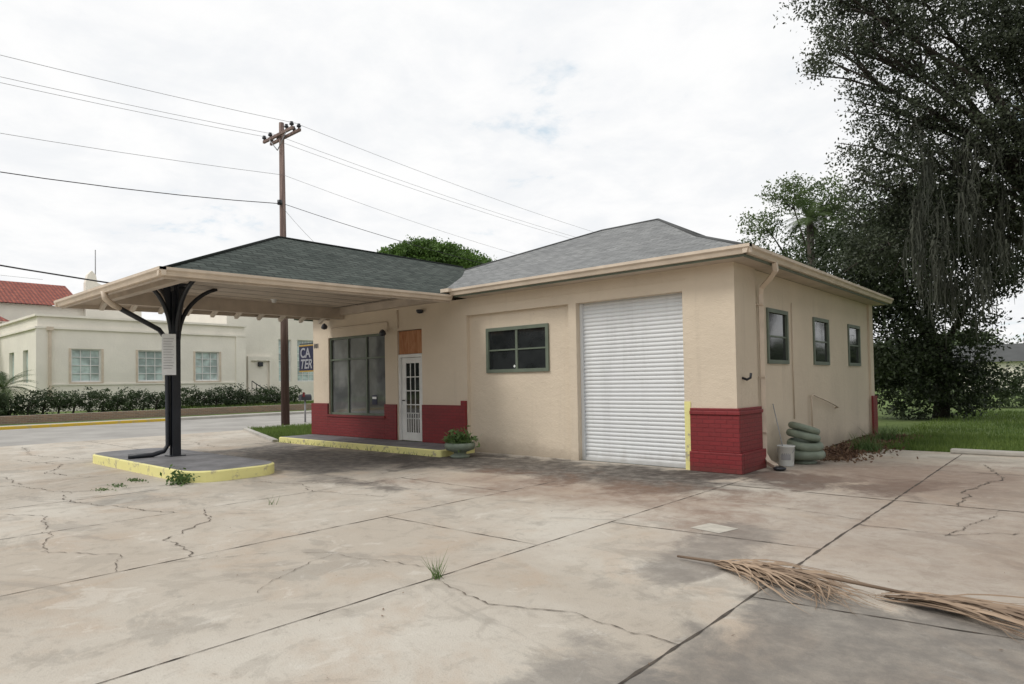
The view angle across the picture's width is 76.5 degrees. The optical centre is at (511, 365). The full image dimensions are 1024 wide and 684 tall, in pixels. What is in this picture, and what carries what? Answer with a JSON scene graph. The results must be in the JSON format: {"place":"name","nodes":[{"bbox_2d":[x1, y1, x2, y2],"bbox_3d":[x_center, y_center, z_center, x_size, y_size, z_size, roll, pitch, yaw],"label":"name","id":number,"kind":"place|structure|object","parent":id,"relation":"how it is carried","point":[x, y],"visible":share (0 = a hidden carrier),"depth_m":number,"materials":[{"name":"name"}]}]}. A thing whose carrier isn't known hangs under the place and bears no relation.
{"place":"outdoors","nodes":[
{"label":"outdoors","id":0,"kind":"place"},
{"bbox_2d":[11,408,163,415],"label":"terrace ground","id":1,"kind":"structure","parent":0,"point":[62,412],"depth_m":33.82,"materials":[{"name":"brown soil"}]},
{"bbox_2d":[0,317,34,411],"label":"front wing side wall","id":2,"kind":"structure","parent":1,"relation":"on","point":[18,345],"depth_m":36.76,"materials":[{"name":"white paint"}]},
{"bbox_2d":[0,370,38,415],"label":"sago palm","id":3,"kind":"object","parent":1,"relation":"on","point":[5,382],"visible":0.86,"depth_m":30.34,"materials":[{"name":"green plant"}]},
{"bbox_2d":[0,303,83,322],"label":"building wall","id":4,"kind":"structure","parent":1,"relation":"on","point":[11,311],"depth_m":44.72,"materials":[{"name":"white paint"}]},
{"bbox_2d":[0,280,72,305],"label":"tile roof","id":5,"kind":"structure","parent":4,"relation":"on","point":[28,293],"depth_m":46.69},
{"bbox_2d":[84,314,132,318],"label":"gable wall","id":6,"kind":"structure","parent":1,"relation":"on","point":[107,316],"depth_m":47.89,"materials":[{"name":"white paint"}]},
{"bbox_2d":[83,271,141,316],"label":"mission gable parapet","id":7,"kind":"structure","parent":6,"relation":"on","point":[87,284],"depth_m":47.31,"materials":[{"name":"white paint"}]},
{"bbox_2d":[0,326,246,337],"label":"wing cornice","id":8,"kind":"structure","parent":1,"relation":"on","point":[65,328],"depth_m":37.22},
{"bbox_2d":[35,316,243,399],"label":"front wing wall","id":9,"kind":"structure","parent":1,"relation":"on","point":[120,348],"depth_m":37.42,"materials":[{"name":"white paint"}]},
{"bbox_2d":[46,326,53,396],"bbox_3d":[-24.540,-0.112,34.529,0.230,3.950,0.280,-2,-2,41],"label":"wing downspout","id":10,"kind":"object","parent":9,"relation":"attached to","point":[49,329],"visible":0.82,"depth_m":34.52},
{"bbox_2d":[71,349,99,381],"bbox_3d":[-23.644,-0.025,36.037,0.080,1.820,1.430,-2,-2,41],"label":"window frame","id":11,"kind":"object","parent":9,"relation":"attached to","point":[80,365],"visible":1,"depth_m":36.05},
{"bbox_2d":[72,350,98,380],"bbox_3d":[-23.681,-0.024,36.070,0.020,1.820,1.430,-2,-2,41],"label":"window glass","id":12,"kind":"object","parent":11,"relation":"in","point":[84,369],"visible":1,"depth_m":36.06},
{"bbox_2d":[69,348,103,383],"bbox_3d":[-23.507,0.029,35.917,0.040,1.980,1.670,-2,-2,41],"label":"window surround","id":13,"kind":"object","parent":9,"relation":"attached to","point":[70,382],"visible":1,"depth_m":35.84,"materials":[{"name":"beige paint"}]},
{"bbox_2d":[0,313,247,327],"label":"wing parapet cap","id":14,"kind":"object","parent":9,"relation":"on","point":[65,316],"visible":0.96,"depth_m":37.00,"materials":[{"name":"white paint"}]},
{"bbox_2d":[36,382,242,411],"bbox_3d":[-21.239,1.752,38.400,0.070,1.500,11.380,-2,-2,41],"label":"wing band","id":15,"kind":"object","parent":9,"relation":"attached to","point":[78,409],"visible":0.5,"depth_m":36.89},
{"bbox_2d":[36,328,245,396],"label":"wing pilasters","id":16,"kind":"object","parent":9,"relation":"attached to","point":[42,357],"visible":0.71,"depth_m":34.47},
{"bbox_2d":[138,350,163,380],"bbox_3d":[-21.438,-0.002,38.545,0.080,1.820,1.450,-2,-2,41],"label":"window frame","id":17,"kind":"object","parent":9,"relation":"attached to","point":[154,358],"visible":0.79,"depth_m":38.41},
{"bbox_2d":[139,352,161,379],"bbox_3d":[-21.476,0.000,38.578,0.020,1.820,1.450,-2,-2,41],"label":"window glass","id":18,"kind":"object","parent":17,"relation":"in","point":[150,365],"visible":0.79,"depth_m":38.58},
{"bbox_2d":[195,352,217,380],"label":"window frame","id":19,"kind":"object","parent":9,"relation":"attached to","point":[202,366],"visible":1,"depth_m":41.13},
{"bbox_2d":[196,353,216,379],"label":"window glass","id":20,"kind":"object","parent":19,"relation":"in","point":[206,359],"visible":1,"depth_m":41.04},
{"bbox_2d":[0,382,302,415],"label":"hedge row","id":21,"kind":"object","parent":1,"relation":"on","point":[117,401],"visible":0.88,"depth_m":33.19,"materials":[{"name":"green plant"}]},
{"bbox_2d":[166,314,223,323],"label":"hall mass","id":22,"kind":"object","parent":1,"relation":"on","point":[216,319],"depth_m":46.83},
{"bbox_2d":[62,276,162,308],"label":"roof fascia","id":23,"kind":"structure","parent":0,"point":[122,289],"depth_m":11.58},
{"bbox_2d":[54,266,165,306],"bbox_3d":[-7.615,-1.409,12.053,5.740,0.130,0.110,-2,-2,41],"label":"canopy gutter front","id":24,"kind":"object","parent":23,"relation":"attached to","point":[139,277],"visible":0.96,"depth_m":11.52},
{"bbox_2d":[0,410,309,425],"bbox_3d":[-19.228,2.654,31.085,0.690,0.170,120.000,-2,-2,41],"label":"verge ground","id":25,"kind":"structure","parent":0,"point":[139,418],"depth_m":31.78,"materials":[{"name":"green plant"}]},
{"bbox_2d":[0,413,310,446],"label":"road","id":26,"kind":"structure","parent":0,"point":[17,437],"depth_m":25.43,"materials":[{"name":"asphalt"}]},
{"bbox_2d":[262,121,300,424],"bbox_3d":[-9.496,-3.784,26.818,2.390,12.602,0.550,-2,-2,41],"label":"utility pole","id":27,"kind":"object","parent":26,"relation":"on","point":[280,136],"visible":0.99,"depth_m":26.62,"materials":[{"name":"brown wood"}]},
{"bbox_2d":[0,55,592,282],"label":"overhead power lines","id":28,"kind":"object","parent":27,"relation":"attached to","point":[210,165],"visible":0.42,"depth_m":24.08,"materials":[{"name":"grey metal"}]},
{"bbox_2d":[0,410,310,426],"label":"sidewalk pavement","id":29,"kind":"structure","parent":0,"point":[142,419],"depth_m":31.16,"materials":[{"name":"concrete"}]},
{"bbox_2d":[99,301,325,323],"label":"canopy rafters","id":30,"kind":"object","parent":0,"point":[102,306],"visible":0.48,"depth_m":16.21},
{"bbox_2d":[61,304,329,320],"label":"canopy fascia","id":31,"kind":"structure","parent":30,"relation":"attached to","point":[95,307],"depth_m":16.10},
{"bbox_2d":[158,400,313,408],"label":"terrace grass","id":32,"kind":"structure","parent":0,"point":[291,402],"depth_m":38.03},
{"bbox_2d":[224,316,313,400],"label":"hall wall","id":33,"kind":"structure","parent":0,"point":[263,336],"depth_m":46.81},
{"bbox_2d":[247,356,272,392],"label":"hall door surround","id":34,"kind":"object","parent":33,"relation":"attached to","point":[259,358],"visible":0.76,"depth_m":45.80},
{"bbox_2d":[297,341,312,380],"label":"window glass","id":35,"kind":"object","parent":33,"relation":"in","point":[305,377],"visible":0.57,"depth_m":48.80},
{"bbox_2d":[79,296,458,311],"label":"canopy roof deck","id":36,"kind":"structure","parent":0,"point":[98,301],"depth_m":14.35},
{"bbox_2d":[150,281,399,308],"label":"canopy ceiling","id":37,"kind":"structure","parent":0,"point":[248,292],"depth_m":15.53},
{"bbox_2d":[163,276,449,302],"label":"canopy fascia","id":38,"kind":"structure","parent":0,"point":[251,284],"depth_m":11.95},
{"bbox_2d":[157,266,452,300],"bbox_3d":[-3.459,-1.525,12.522,0.110,0.241,6.280,-2,-2,41],"label":"canopy gutter","id":39,"kind":"object","parent":38,"relation":"attached to","point":[212,275],"visible":1,"depth_m":11.88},
{"bbox_2d":[0,430,1023,683],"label":"concrete lot pavement","id":40,"kind":"structure","parent":0,"point":[638,578],"depth_m":5.58,"materials":[{"name":"concrete"}]},
{"bbox_2d":[160,464,199,485],"bbox_3d":[-5.514,1.817,10.767,0.813,0.366,0.430,-2,-2,37],"label":"weed plant","id":41,"kind":"object","parent":40,"relation":"on","point":[179,479],"visible":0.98,"depth_m":10.73,"materials":[{"name":"green plant"}]},
{"bbox_2d":[93,448,273,482],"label":"pump island slab","id":42,"kind":"structure","parent":40,"relation":"on","point":[208,467],"depth_m":12.06,"materials":[{"name":"yellow paint"}]},
{"bbox_2d":[100,281,217,458],"bbox_3d":[-7.004,0.060,13.039,2.185,3.587,1.422,-15,-14,84],"label":"canopy support post","id":43,"kind":"object","parent":42,"relation":"on","point":[174,296],"visible":0.88,"depth_m":13.39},
{"bbox_2d":[103,279,436,319],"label":"canopy beams","id":44,"kind":"structure","parent":43,"relation":"on","point":[142,295],"depth_m":16.16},
{"bbox_2d":[174,238,466,299],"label":"canopy roof","id":45,"kind":"structure","parent":43,"relation":"on","point":[287,258],"depth_m":14.12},
{"bbox_2d":[181,283,392,305],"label":"ceiling board seams","id":46,"kind":"object","parent":45,"relation":"attached to","point":[285,297],"visible":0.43,"depth_m":15.45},
{"bbox_2d":[165,236,462,267],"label":"canopy ridge caps","id":47,"kind":"object","parent":45,"relation":"on","point":[213,254],"visible":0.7,"depth_m":14.50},
{"bbox_2d":[243,428,277,441],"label":"lot edge kerb","id":48,"kind":"structure","parent":40,"relation":"on","point":[262,435],"depth_m":20.55,"materials":[{"name":"concrete"}]},
{"bbox_2d":[279,434,474,456],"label":"office walk slab","id":49,"kind":"structure","parent":40,"relation":"on","point":[423,448],"depth_m":16.00,"materials":[{"name":"yellow paint"}]},
{"bbox_2d":[313,299,467,440],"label":"wall","id":50,"kind":"structure","parent":40,"relation":"on","point":[442,325],"depth_m":16.14,"materials":[{"name":"beige paint"}]},
{"bbox_2d":[330,333,384,415],"bbox_3d":[-4.276,0.260,18.084,2.640,2.210,0.080,-2,-2,41],"label":"office window frame","id":51,"kind":"object","parent":50,"relation":"attached to","point":[331,375],"visible":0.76,"depth_m":18.34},
{"bbox_2d":[332,336,385,413],"bbox_3d":[-4.266,0.260,18.095,2.640,2.210,0.010,-2,-2,41],"label":"office window glass","id":52,"kind":"object","parent":51,"relation":"in","point":[376,369],"visible":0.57,"depth_m":18.07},
{"bbox_2d":[311,401,466,443],"bbox_3d":[-0.379,1.525,20.804,6.550,1.180,9.570,-2,-2,41],"label":"brick wainscot","id":53,"kind":"object","parent":50,"relation":"attached to","point":[438,421],"visible":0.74,"depth_m":16.96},
{"bbox_2d":[326,414,384,417],"bbox_3d":[-4.359,1.383,17.940,2.720,0.060,0.030,-2,-2,41],"label":"office window sill","id":54,"kind":"structure","parent":53,"relation":"attached to","point":[361,416],"depth_m":17.84,"materials":[{"name":"brick"}]},
{"bbox_2d":[399,329,421,353],"bbox_3d":[-2.568,-0.607,16.557,0.930,0.590,0.030,-2,-2,41],"label":"plywood panel","id":55,"kind":"object","parent":50,"relation":"attached to","point":[410,342],"visible":1,"depth_m":16.55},
{"bbox_2d":[398,353,422,439],"bbox_3d":[-2.538,0.798,16.530,0.970,2.200,0.090,-2,-2,41],"label":"door frame","id":56,"kind":"structure","parent":50,"relation":"attached to","point":[400,357],"depth_m":16.77,"materials":[{"name":"white paint"}]},
{"bbox_2d":[402,357,421,440],"bbox_3d":[-2.527,0.843,16.540,0.790,2.110,0.040,-2,-2,41],"label":"office door","id":57,"kind":"structure","parent":56,"relation":"in","point":[412,436],"depth_m":16.55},
{"bbox_2d":[419,551,447,579],"bbox_3d":[-0.646,1.631,5.359,0.267,0.223,0.343,-1,-1,-6],"label":"weed tuft","id":58,"kind":"object","parent":40,"relation":"on","point":[435,575],"visible":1,"depth_m":5.32,"materials":[{"name":"green plant"}]},
{"bbox_2d":[442,425,479,457],"bbox_3d":[-1.089,1.620,13.940,0.842,0.680,0.930,0,-2,-32],"label":"flower planter","id":59,"kind":"object","parent":40,"relation":"on","point":[459,444],"visible":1,"depth_m":13.79,"materials":[{"name":"green concrete"}]},
{"bbox_2d":[0,440,1023,683],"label":"pavement joint lines","id":60,"kind":"object","parent":40,"relation":"on","point":[638,671],"visible":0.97,"depth_m":5.69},
{"bbox_2d":[5,441,1022,644],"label":"pavement crack lines","id":61,"kind":"object","parent":40,"relation":"on","point":[430,567],"visible":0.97,"depth_m":6.78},
{"bbox_2d":[466,262,742,460],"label":"wall","id":62,"kind":"structure","parent":40,"relation":"on","point":[712,346],"depth_m":11.46,"materials":[{"name":"beige paint"}]},
{"bbox_2d":[469,305,570,458],"bbox_3d":[0.176,0.366,14.275,2.935,3.160,0.140,-2,-2,41],"label":"infill panel","id":63,"kind":"object","parent":62,"relation":"attached to","point":[521,413],"visible":0.86,"depth_m":14.11,"materials":[{"name":"beige paint"}]},
{"bbox_2d":[486,323,549,372],"bbox_3d":[0.111,-0.369,14.253,1.800,1.010,0.090,-2,-2,41],"label":"garage window frame","id":64,"kind":"object","parent":63,"relation":"attached to","point":[516,349],"visible":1,"depth_m":14.22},
{"bbox_2d":[489,327,545,369],"bbox_3d":[0.113,-0.369,14.255,1.760,0.970,0.005,-2,-2,41],"label":"garage window glass","id":65,"kind":"object","parent":64,"relation":"in","point":[530,338],"visible":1,"depth_m":14.21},
{"bbox_2d":[466,279,683,306],"bbox_3d":[0.988,-1.459,13.344,5.500,0.015,0.012,-2,-2,41],"label":"lintel edge","id":66,"kind":"object","parent":62,"relation":"attached to","point":[579,292],"visible":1,"depth_m":13.02,"materials":[{"name":"beige paint"}]},
{"bbox_2d":[294,254,887,321],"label":"fascia","id":67,"kind":"structure","parent":62,"relation":"on","point":[749,257],"depth_m":12.34,"materials":[{"name":"beige paint"}]},
{"bbox_2d":[332,220,853,308],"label":"roof","id":68,"kind":"structure","parent":67,"relation":"on","point":[649,239],"depth_m":15.20,"materials":[{"name":"grey"}]},
{"bbox_2d":[464,218,743,270],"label":"roof ridge caps","id":69,"kind":"object","parent":68,"relation":"on","point":[696,234],"visible":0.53,"depth_m":17.30,"materials":[{"name":"grey"}]},
{"bbox_2d":[449,243,751,295],"bbox_3d":[1.181,-1.769,12.546,6.900,0.140,0.120,-2,-2,41],"label":"gutter front","id":70,"kind":"object","parent":67,"relation":"attached to","point":[731,250],"visible":1,"depth_m":11.92,"materials":[{"name":"beige paint"}]},
{"bbox_2d":[460,256,883,305],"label":"soffit","id":71,"kind":"structure","parent":67,"relation":"attached to","point":[760,266],"depth_m":12.75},
{"bbox_2d":[742,243,893,303],"bbox_3d":[7.117,-1.831,14.166,0.120,0.140,10.350,-2,-2,41],"label":"gutter side","id":72,"kind":"object","parent":67,"relation":"attached to","point":[761,253],"visible":1,"depth_m":12.66,"materials":[{"name":"beige paint"}]},
{"bbox_2d":[579,304,685,467],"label":"roller door rails","id":73,"kind":"object","parent":62,"relation":"attached to","point":[665,464],"visible":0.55,"depth_m":13.11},
{"bbox_2d":[583,293,685,463],"bbox_3d":[2.305,0.237,12.434,2.320,3.196,0.023,-2,-2,41],"label":"roller door","id":74,"kind":"structure","parent":73,"relation":"in","point":[634,376],"depth_m":12.38,"materials":[{"name":"paint"}]},
{"bbox_2d":[684,401,690,469],"bbox_3d":[3.107,1.227,11.456,0.118,1.200,0.011,-2,-2,41],"label":"yellow jamb","id":75,"kind":"object","parent":62,"relation":"attached to","point":[687,406],"visible":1,"depth_m":11.46,"materials":[{"name":"paint"}]},
{"bbox_2d":[691,523,737,532],"bbox_3d":[2.157,1.729,6.936,0.337,0.001,0.369,0,-2,-36],"label":"pavement patch","id":76,"kind":"object","parent":40,"relation":"on","point":[712,527],"visible":1,"depth_m":6.93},
{"bbox_2d":[689,406,766,474],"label":"brick corner pier","id":77,"kind":"structure","parent":40,"relation":"on","point":[727,440],"depth_m":11.08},
{"bbox_2d":[739,264,758,407],"bbox_3d":[4.044,0.031,11.451,0.300,3.560,0.700,-2,-2,41],"label":"corner pier return","id":78,"kind":"object","parent":40,"relation":"on","point":[748,326],"visible":0.29,"depth_m":11.36,"materials":[{"name":"beige paint"}]},
{"bbox_2d":[758,262,778,467],"bbox_3d":[4.548,0.003,11.438,0.153,3.590,0.607,-1,-1,-9],"label":"side downspout","id":79,"kind":"object","parent":40,"relation":"on","point":[763,285],"visible":0.89,"depth_m":11.64,"materials":[{"name":"beige paint"}]},
{"bbox_2d":[777,444,794,466],"bbox_3d":[4.950,1.618,11.731,0.310,0.370,0.310,-2,-2,41],"label":"plastic bucket","id":80,"kind":"object","parent":40,"relation":"on","point":[786,453],"visible":1,"depth_m":11.62,"materials":[{"name":"white plastic"}]},
{"bbox_2d":[786,422,825,463],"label":"stacked tyre planters","id":81,"kind":"object","parent":40,"relation":"on","point":[806,442],"visible":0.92,"depth_m":11.89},
{"bbox_2d":[755,270,869,461],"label":"side wall","id":82,"kind":"structure","parent":40,"relation":"on","point":[841,383],"depth_m":14.24,"materials":[{"name":"beige paint"}]},
{"bbox_2d":[766,307,789,363],"bbox_3d":[5.126,-0.565,12.595,0.090,1.050,1.140,-2,-2,41],"label":"side window frame","id":83,"kind":"object","parent":82,"relation":"attached to","point":[786,337],"visible":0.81,"depth_m":12.55,"materials":[{"name":"green paint"}]},
{"bbox_2d":[769,312,785,359],"bbox_3d":[5.124,-0.565,12.597,0.005,1.010,1.100,-2,-2,41],"label":"side window glass","id":84,"kind":"object","parent":83,"relation":"attached to","point":[777,328],"visible":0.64,"depth_m":12.63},
{"bbox_2d":[791,303,794,418],"bbox_3d":[5.695,-0.101,13.169,0.022,2.350,0.019,-2,-2,41],"label":"side conduit","id":85,"kind":"object","parent":82,"relation":"attached to","point":[793,360],"visible":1,"depth_m":13.16,"materials":[{"name":"metal"}]},
{"bbox_2d":[812,317,829,364],"bbox_3d":[6.958,-0.546,14.680,0.090,1.050,1.150,-2,-2,41],"label":"side window frame","id":86,"kind":"object","parent":82,"relation":"attached to","point":[826,321],"visible":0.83,"depth_m":14.64,"materials":[{"name":"green paint"}]},
{"bbox_2d":[815,321,826,361],"bbox_3d":[6.956,-0.545,14.681,0.005,1.010,1.110,-2,-2,41],"label":"side window glass","id":87,"kind":"object","parent":86,"relation":"attached to","point":[820,335],"visible":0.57,"depth_m":14.73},
{"bbox_2d":[847,324,860,365],"bbox_3d":[8.810,-0.526,16.786,0.090,1.050,1.140,-2,-2,41],"label":"side window frame","id":88,"kind":"object","parent":82,"relation":"attached to","point":[858,345],"visible":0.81,"depth_m":16.77,"materials":[{"name":"green paint"}]},
{"bbox_2d":[849,328,858,362],"bbox_3d":[8.808,-0.526,16.788,0.005,1.010,1.100,-2,-2,41],"label":"side window glass","id":89,"kind":"object","parent":88,"relation":"attached to","point":[853,332],"visible":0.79,"depth_m":16.84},
{"bbox_2d":[677,555,1023,643],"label":"dry palm frond","id":90,"kind":"object","parent":40,"relation":"on","point":[775,572],"visible":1,"depth_m":4.63,"materials":[{"name":"plant"}]},
{"bbox_2d":[950,448,1023,456],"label":"parking wheel stop","id":91,"kind":"object","parent":40,"relation":"on","point":[987,452],"visible":1,"depth_m":12.73,"materials":[{"name":"concrete"}]},
{"bbox_2d":[0,0,1023,343],"label":"sky","id":92,"kind":"structure","parent":0,"point":[590,115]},
{"bbox_2d":[277,388,1023,468],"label":"ground grass","id":93,"kind":"structure","parent":0,"point":[895,422],"depth_m":22.87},
{"bbox_2d":[0,419,164,429],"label":"street kerb","id":94,"kind":"structure","parent":93,"relation":"on","point":[75,424],"depth_m":28.69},
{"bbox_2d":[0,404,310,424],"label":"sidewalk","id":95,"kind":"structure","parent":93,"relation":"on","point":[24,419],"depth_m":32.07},
{"bbox_2d":[181,411,310,419],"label":"street kerb","id":96,"kind":"structure","parent":93,"relation":"on","point":[228,416],"depth_m":34.08,"materials":[{"name":"concrete"}]},
{"bbox_2d":[247,423,311,441],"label":"grass verge blades","id":97,"kind":"object","parent":93,"relation":"on","point":[288,430],"visible":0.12,"depth_m":22.43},
{"bbox_2d":[377,235,496,268],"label":"round crown tree","id":98,"kind":"object","parent":93,"relation":"on","point":[403,249],"visible":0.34,"depth_m":48.96,"materials":[{"name":"green plant"}]},
{"bbox_2d":[783,195,835,265],"bbox_3d":[12.918,-2.611,27.939,2.307,9.352,2.236,-2,-2,41],"label":"cabbage palm","id":99,"kind":"object","parent":93,"relation":"on","point":[809,222],"visible":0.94,"depth_m":27.93,"materials":[{"name":"plant"}]},
{"bbox_2d":[729,169,954,317],"bbox_3d":[15.382,-3.430,30.081,10.358,11.131,5.151,-1,-1,6],"label":"light leaf tree","id":100,"kind":"object","parent":93,"relation":"on","point":[801,192],"visible":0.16,"depth_m":29.80,"materials":[{"name":"green plant"}]},
{"bbox_2d":[866,304,874,433],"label":"back pier","id":101,"kind":"structure","parent":93,"relation":"on","point":[870,351],"depth_m":17.86,"materials":[{"name":"beige paint"}]},
{"bbox_2d":[773,0,1023,348],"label":"live oak tree","id":102,"kind":"object","parent":93,"relation":"on","point":[1002,154],"visible":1,"depth_m":18.88,"materials":[{"name":"green plant"}]},
{"bbox_2d":[790,163,1023,419],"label":"dense shrub tree","id":103,"kind":"object","parent":93,"relation":"on","point":[950,372],"visible":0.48,"depth_m":23.28,"materials":[{"name":"green plant"}]},
{"bbox_2d":[873,323,1023,388],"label":"distant treeline","id":104,"kind":"object","parent":93,"relation":"on","point":[991,330],"depth_m":75.36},
{"bbox_2d":[882,409,1023,451],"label":"lawn grass","id":105,"kind":"structure","parent":93,"relation":"on","point":[940,441],"depth_m":16.40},
{"bbox_2d":[890,360,1023,407],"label":"undergrowth shrubs","id":106,"kind":"object","parent":93,"relation":"on","point":[1006,395],"visible":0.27,"depth_m":30.82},
{"bbox_2d":[964,361,1023,390],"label":"walls","id":107,"kind":"structure","parent":93,"relation":"on","point":[1012,363],"depth_m":54.66,"materials":[{"name":"white paint"}]},
{"bbox_2d":[952,343,1023,361],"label":"roof","id":108,"kind":"structure","parent":107,"relation":"on","point":[1015,352],"depth_m":55.97,"materials":[{"name":"grey"}]},
{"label":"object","id":109,"kind":"object","parent":93,"relation":"on","visible":0},
{"bbox_2d":[299,342,313,371],"bbox_3d":[-6.213,-0.273,20.102,1.300,0.900,0.073,-2,-2,41],"label":"hanging wall sign","id":110,"kind":"object","parent":109,"relation":"attached to","point":[305,358],"visible":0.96,"depth_m":20.24,"materials":[{"name":"blue paint"}]},
{"bbox_2d":[821,433,932,462],"bbox_3d":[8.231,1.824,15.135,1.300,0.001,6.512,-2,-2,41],"label":"fallen leaves","id":111,"kind":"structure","parent":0,"point":[853,447],"depth_m":14.17,"materials":[{"name":"brown plant"}]},
{"bbox_2d":[847,431,890,452],"bbox_3d":[7.518,1.585,13.796,1.046,0.448,0.879,-1,-1,-15],"label":"wall edge shrub","id":112,"kind":"object","parent":111,"relation":"on","point":[866,445],"visible":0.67,"depth_m":13.66,"materials":[{"name":"green plant"}]},
{"bbox_2d":[871,395,877,433],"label":"brick back pier","id":113,"kind":"structure","parent":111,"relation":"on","point":[874,411],"depth_m":17.80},
{"bbox_2d":[868,425,902,441],"bbox_3d":[9.206,1.608,15.945,1.105,0.449,0.978,-1,-1,-7],"label":"wall edge shrub","id":114,"kind":"object","parent":111,"relation":"on","point":[885,435],"visible":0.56,"depth_m":15.91,"materials":[{"name":"green plant"}]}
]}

